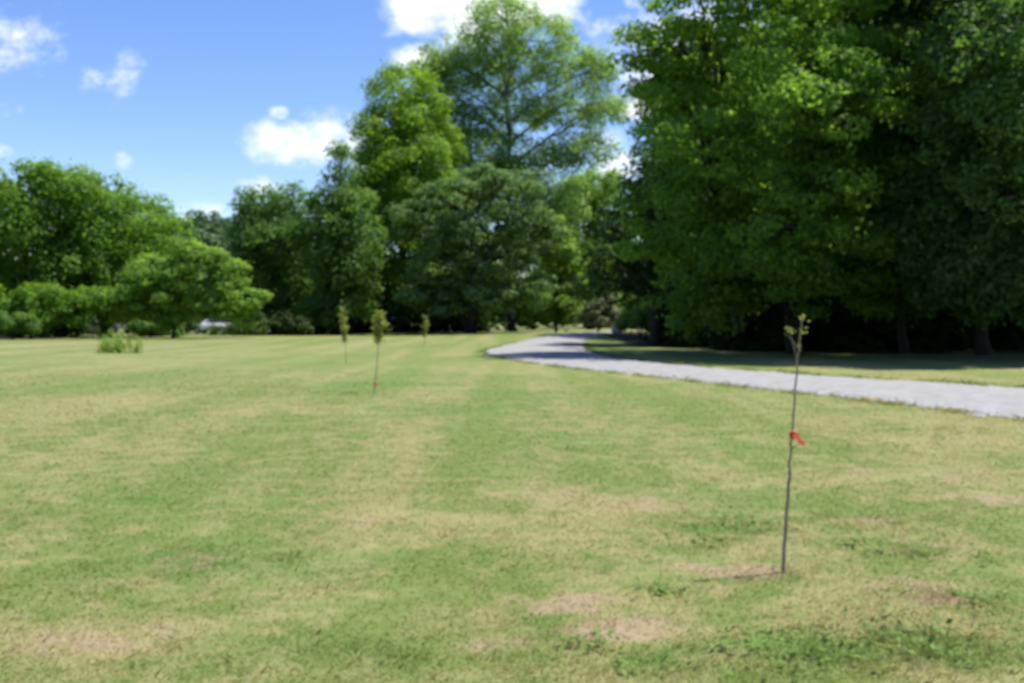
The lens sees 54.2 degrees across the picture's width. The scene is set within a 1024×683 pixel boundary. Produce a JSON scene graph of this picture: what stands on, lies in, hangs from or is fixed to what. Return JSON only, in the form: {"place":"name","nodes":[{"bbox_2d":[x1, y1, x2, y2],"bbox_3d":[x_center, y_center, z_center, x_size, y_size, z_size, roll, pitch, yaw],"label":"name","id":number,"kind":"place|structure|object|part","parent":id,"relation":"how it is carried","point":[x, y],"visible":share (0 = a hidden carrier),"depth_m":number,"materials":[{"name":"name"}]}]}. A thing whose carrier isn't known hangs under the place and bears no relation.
{"place":"outdoors","nodes":[
{"label":"outdoors","id":0,"kind":"place"},
{"bbox_2d":[111,324,128,333],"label":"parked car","id":1,"kind":"object","parent":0,"point":[118,329],"visible":0.19,"depth_m":92.54,"materials":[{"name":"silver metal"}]},
{"bbox_2d":[0,0,793,277],"label":"sky","id":2,"kind":"structure","parent":0,"point":[191,100],"materials":[{"name":"blue"}]},
{"bbox_2d":[0,323,1023,682],"bbox_3d":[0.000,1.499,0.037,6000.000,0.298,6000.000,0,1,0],"label":"ground","id":3,"kind":"structure","parent":0,"point":[396,355],"depth_m":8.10,"materials":[{"name":"green plant"}]},
{"bbox_2d":[0,309,43,339],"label":"shrub","id":4,"kind":"object","parent":3,"relation":"on","point":[24,322],"visible":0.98,"depth_m":65.64,"materials":[{"name":"green plant"}]},
{"bbox_2d":[0,149,120,337],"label":"broadleaf tree","id":5,"kind":"object","parent":3,"relation":"on","point":[24,231],"visible":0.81,"depth_m":74.33,"materials":[{"name":"green plant"}]},
{"bbox_2d":[0,279,120,338],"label":"broadleaf tree","id":6,"kind":"object","parent":3,"relation":"on","point":[75,308],"visible":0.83,"depth_m":69.29,"materials":[{"name":"green plant"}]},
{"bbox_2d":[80,313,110,334],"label":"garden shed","id":7,"kind":"structure","parent":3,"relation":"on","point":[96,331],"depth_m":88.71,"materials":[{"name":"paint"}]},
{"bbox_2d":[85,318,94,334],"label":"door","id":8,"kind":"structure","parent":7,"relation":"in","point":[91,332],"depth_m":88.68,"materials":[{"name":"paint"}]},
{"bbox_2d":[27,157,173,336],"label":"broadleaf tree","id":9,"kind":"object","parent":3,"relation":"on","point":[131,223],"visible":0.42,"depth_m":77.26,"materials":[{"name":"green plant"}]},
{"bbox_2d":[93,327,144,353],"bbox_3d":[-15.887,-0.038,40.474,2.011,1.102,1.265,0,1,15],"label":"weed clump","id":10,"kind":"object","parent":3,"relation":"on","point":[110,349],"visible":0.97,"depth_m":40.43,"materials":[{"name":"green plant"}]},
{"bbox_2d":[0,315,270,336],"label":"edge bushes","id":11,"kind":"object","parent":3,"relation":"on","point":[64,331],"visible":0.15,"depth_m":82.08,"materials":[{"name":"green plant"}]},
{"bbox_2d":[98,189,199,335],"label":"broadleaf tree","id":12,"kind":"object","parent":3,"relation":"on","point":[179,231],"visible":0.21,"depth_m":81.11,"materials":[{"name":"green plant"}]},
{"bbox_2d":[123,319,185,336],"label":"shrub","id":13,"kind":"object","parent":3,"relation":"on","point":[142,328],"visible":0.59,"depth_m":75.54,"materials":[{"name":"green plant"}]},
{"bbox_2d":[101,237,274,337],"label":"broadleaf tree","id":14,"kind":"object","parent":3,"relation":"on","point":[150,276],"visible":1,"depth_m":69.98,"materials":[{"name":"green plant"}]},
{"bbox_2d":[192,319,235,332],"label":"parked car","id":15,"kind":"object","parent":3,"relation":"on","point":[203,329],"visible":0.39,"depth_m":96.19,"materials":[{"name":"white paint"}]},
{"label":"side window","id":16,"kind":"part","parent":15,"relation":"part of","materials":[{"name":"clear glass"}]},
{"bbox_2d":[14,269,517,333],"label":"field edge undergrowth","id":17,"kind":"object","parent":3,"relation":"on","point":[455,324],"visible":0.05,"depth_m":95.96,"materials":[{"name":"green plant"}]},
{"bbox_2d":[217,175,332,334],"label":"broadleaf tree","id":18,"kind":"object","parent":3,"relation":"on","point":[260,247],"visible":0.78,"depth_m":90.75,"materials":[{"name":"green plant"}]},
{"bbox_2d":[250,309,314,335],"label":"shrub","id":19,"kind":"object","parent":3,"relation":"on","point":[295,322],"visible":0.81,"depth_m":83.33,"materials":[{"name":"green plant"}]},
{"bbox_2d":[10,268,645,328],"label":"wood","id":20,"kind":"object","parent":3,"relation":"on","point":[627,306],"depth_m":144.13,"materials":[{"name":"green plant"}]},
{"bbox_2d":[278,136,392,334],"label":"broadleaf tree","id":21,"kind":"object","parent":3,"relation":"on","point":[339,235],"visible":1,"depth_m":86.47,"materials":[{"name":"green plant"}]},
{"bbox_2d":[337,307,348,357],"bbox_3d":[-5.774,-0.205,34.222,0.440,1.965,0.376,0,1,-14],"label":"sapling","id":22,"kind":"object","parent":3,"relation":"on","point":[344,330],"visible":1,"depth_m":34.21,"materials":[{"name":"green plant"}]},
{"bbox_2d":[370,310,388,391],"bbox_3d":[-2.620,0.203,19.727,0.386,1.675,0.342,0,1,0],"label":"sapling","id":23,"kind":"object","parent":3,"relation":"on","point":[380,322],"visible":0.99,"depth_m":19.71,"materials":[{"name":"green plant"}]},
{"bbox_2d":[382,317,411,331],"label":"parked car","id":24,"kind":"object","parent":3,"relation":"on","point":[390,326],"visible":0.19,"depth_m":96.87,"materials":[{"name":"paint"}]},
{"bbox_2d":[332,59,475,331],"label":"broadleaf tree","id":25,"kind":"object","parent":3,"relation":"on","point":[388,157],"visible":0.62,"depth_m":94.99,"materials":[{"name":"green plant"}]},
{"bbox_2d":[330,265,507,332],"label":"broadleaf tree","id":26,"kind":"object","parent":3,"relation":"on","point":[402,316],"visible":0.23,"depth_m":93.08,"materials":[{"name":"green plant"}]},
{"bbox_2d":[419,315,429,337],"bbox_3d":[-4.386,-0.536,50.481,0.517,1.709,0.507,-1,2,-33],"label":"sapling","id":27,"kind":"object","parent":3,"relation":"on","point":[425,322],"visible":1,"depth_m":50.47,"materials":[{"name":"green plant"}]},
{"bbox_2d":[384,158,572,332],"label":"broadleaf tree","id":28,"kind":"object","parent":3,"relation":"on","point":[457,254],"visible":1,"depth_m":85.58,"materials":[{"name":"green plant"}]},
{"bbox_2d":[403,0,633,330],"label":"broadleaf tree","id":29,"kind":"object","parent":3,"relation":"on","point":[513,45],"visible":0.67,"depth_m":102.15,"materials":[{"name":"green plant"}]},
{"bbox_2d":[513,294,542,329],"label":"shrub","id":30,"kind":"object","parent":3,"relation":"on","point":[524,318],"visible":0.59,"depth_m":116.83,"materials":[{"name":"green plant"}]},
{"bbox_2d":[531,214,595,331],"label":"broadleaf tree","id":31,"kind":"object","parent":3,"relation":"on","point":[564,310],"visible":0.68,"depth_m":95.10,"materials":[{"name":"green plant"}]},
{"bbox_2d":[524,167,638,329],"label":"broadleaf tree","id":32,"kind":"object","parent":3,"relation":"on","point":[600,197],"visible":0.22,"depth_m":119.42,"materials":[{"name":"green plant"}]},
{"bbox_2d":[558,78,742,345],"bbox_3d":[7.754,-7.026,54.538,10.606,14.935,7.778,-1,2,-37],"label":"broadleaf tree","id":33,"kind":"object","parent":3,"relation":"on","point":[634,281],"visible":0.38,"depth_m":54.61,"materials":[{"name":"green plant"}]},
{"bbox_2d":[661,309,701,339],"bbox_3d":[10.465,-0.741,56.203,4.455,2.308,3.534,0,1,0],"label":"shrub","id":34,"kind":"object","parent":3,"relation":"on","point":[669,313],"visible":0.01,"depth_m":56.03,"materials":[{"name":"green plant"}]},
{"bbox_2d":[596,0,839,350],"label":"broadleaf tree","id":35,"kind":"object","parent":3,"relation":"on","point":[714,125],"visible":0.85,"depth_m":40.64,"materials":[{"name":"green plant"}]},
{"bbox_2d":[660,21,788,275],"bbox_3d":[13.322,-9.697,59.761,10.342,19.933,8.350,0,1,0],"label":"broadleaf tree","id":36,"kind":"object","parent":3,"relation":"on","point":[693,45],"visible":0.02,"depth_m":58.87,"materials":[{"name":"green plant"}]},
{"bbox_2d":[481,331,1023,421],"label":"gravel drive","id":37,"kind":"structure","parent":3,"relation":"on","point":[566,349],"depth_m":23.07,"materials":[{"name":"grey gravel"}]},
{"bbox_2d":[558,434,1021,682],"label":"broadleaf weeds","id":38,"kind":"object","parent":3,"relation":"on","point":[864,625],"visible":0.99,"depth_m":4.81,"materials":[{"name":"green plant"}]},
{"bbox_2d":[777,314,820,572],"bbox_3d":[1.672,0.624,5.841,0.247,1.568,0.084,0,1,0],"label":"sapling","id":39,"kind":"object","parent":3,"relation":"on","point":[788,495],"visible":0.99,"depth_m":5.84,"materials":[{"name":"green plant"}]},
{"bbox_2d":[789,431,804,446],"bbox_3d":[1.659,0.566,5.830,0.092,0.096,0.039,0,1,0],"label":"flagging ribbon","id":40,"kind":"object","parent":39,"relation":"attached to","point":[793,435],"visible":1,"depth_m":5.82,"materials":[{"name":"red plastic"}]},
{"bbox_2d":[721,0,945,353],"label":"broadleaf tree","id":41,"kind":"object","parent":3,"relation":"on","point":[818,174],"visible":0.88,"depth_m":36.38,"materials":[{"name":"green plant"}]},
{"bbox_2d":[788,0,991,352],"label":"broadleaf tree","id":42,"kind":"object","parent":3,"relation":"on","point":[913,145],"visible":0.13,"depth_m":39.21,"materials":[{"name":"green plant"}]},
{"bbox_2d":[859,0,1023,355],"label":"broadleaf tree","id":43,"kind":"object","parent":3,"relation":"on","point":[974,215],"visible":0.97,"depth_m":32.84,"materials":[{"name":"green plant"}]},
{"bbox_2d":[602,331,1023,353],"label":"wood floor","id":44,"kind":"structure","parent":0,"point":[631,338],"depth_m":48.25,"materials":[{"name":"plant"}]},
{"bbox_2d":[578,294,620,331],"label":"shrub","id":45,"kind":"object","parent":44,"relation":"on","point":[594,314],"visible":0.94,"depth_m":91.26,"materials":[{"name":"green plant"}]},
{"bbox_2d":[611,322,623,332],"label":"boulder","id":46,"kind":"object","parent":44,"relation":"on","point":[614,329],"visible":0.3,"depth_m":84.13,"materials":[{"name":"grey stone"}]},
{"bbox_2d":[613,305,650,337],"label":"shrub","id":47,"kind":"object","parent":44,"relation":"on","point":[633,319],"visible":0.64,"depth_m":69.44,"materials":[{"name":"green plant"}]},
{"bbox_2d":[705,1,860,297],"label":"broadleaf tree","id":48,"kind":"object","parent":44,"relation":"on","point":[774,107],"visible":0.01,"depth_m":56.36,"materials":[{"name":"green plant"}]},
{"bbox_2d":[597,30,1023,351],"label":"wood undergrowth","id":49,"kind":"object","parent":44,"relation":"on","point":[843,329],"visible":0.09,"depth_m":47.46,"materials":[{"name":"green plant"}]},
{"bbox_2d":[820,19,945,315],"bbox_3d":[21.449,-10.803,55.788,9.963,22.192,8.407,0,1,12],"label":"broadleaf tree","id":50,"kind":"object","parent":44,"relation":"on","point":[854,261],"depth_m":55.53,"materials":[{"name":"green plant"}]},
{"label":"hill","id":51,"kind":"structure","parent":0,"visible":0},
{"bbox_2d":[29,209,647,322],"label":"hillside wood","id":52,"kind":"object","parent":51,"relation":"on","point":[207,230],"visible":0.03,"depth_m":305.22,"materials":[{"name":"green plant"}]}
]}

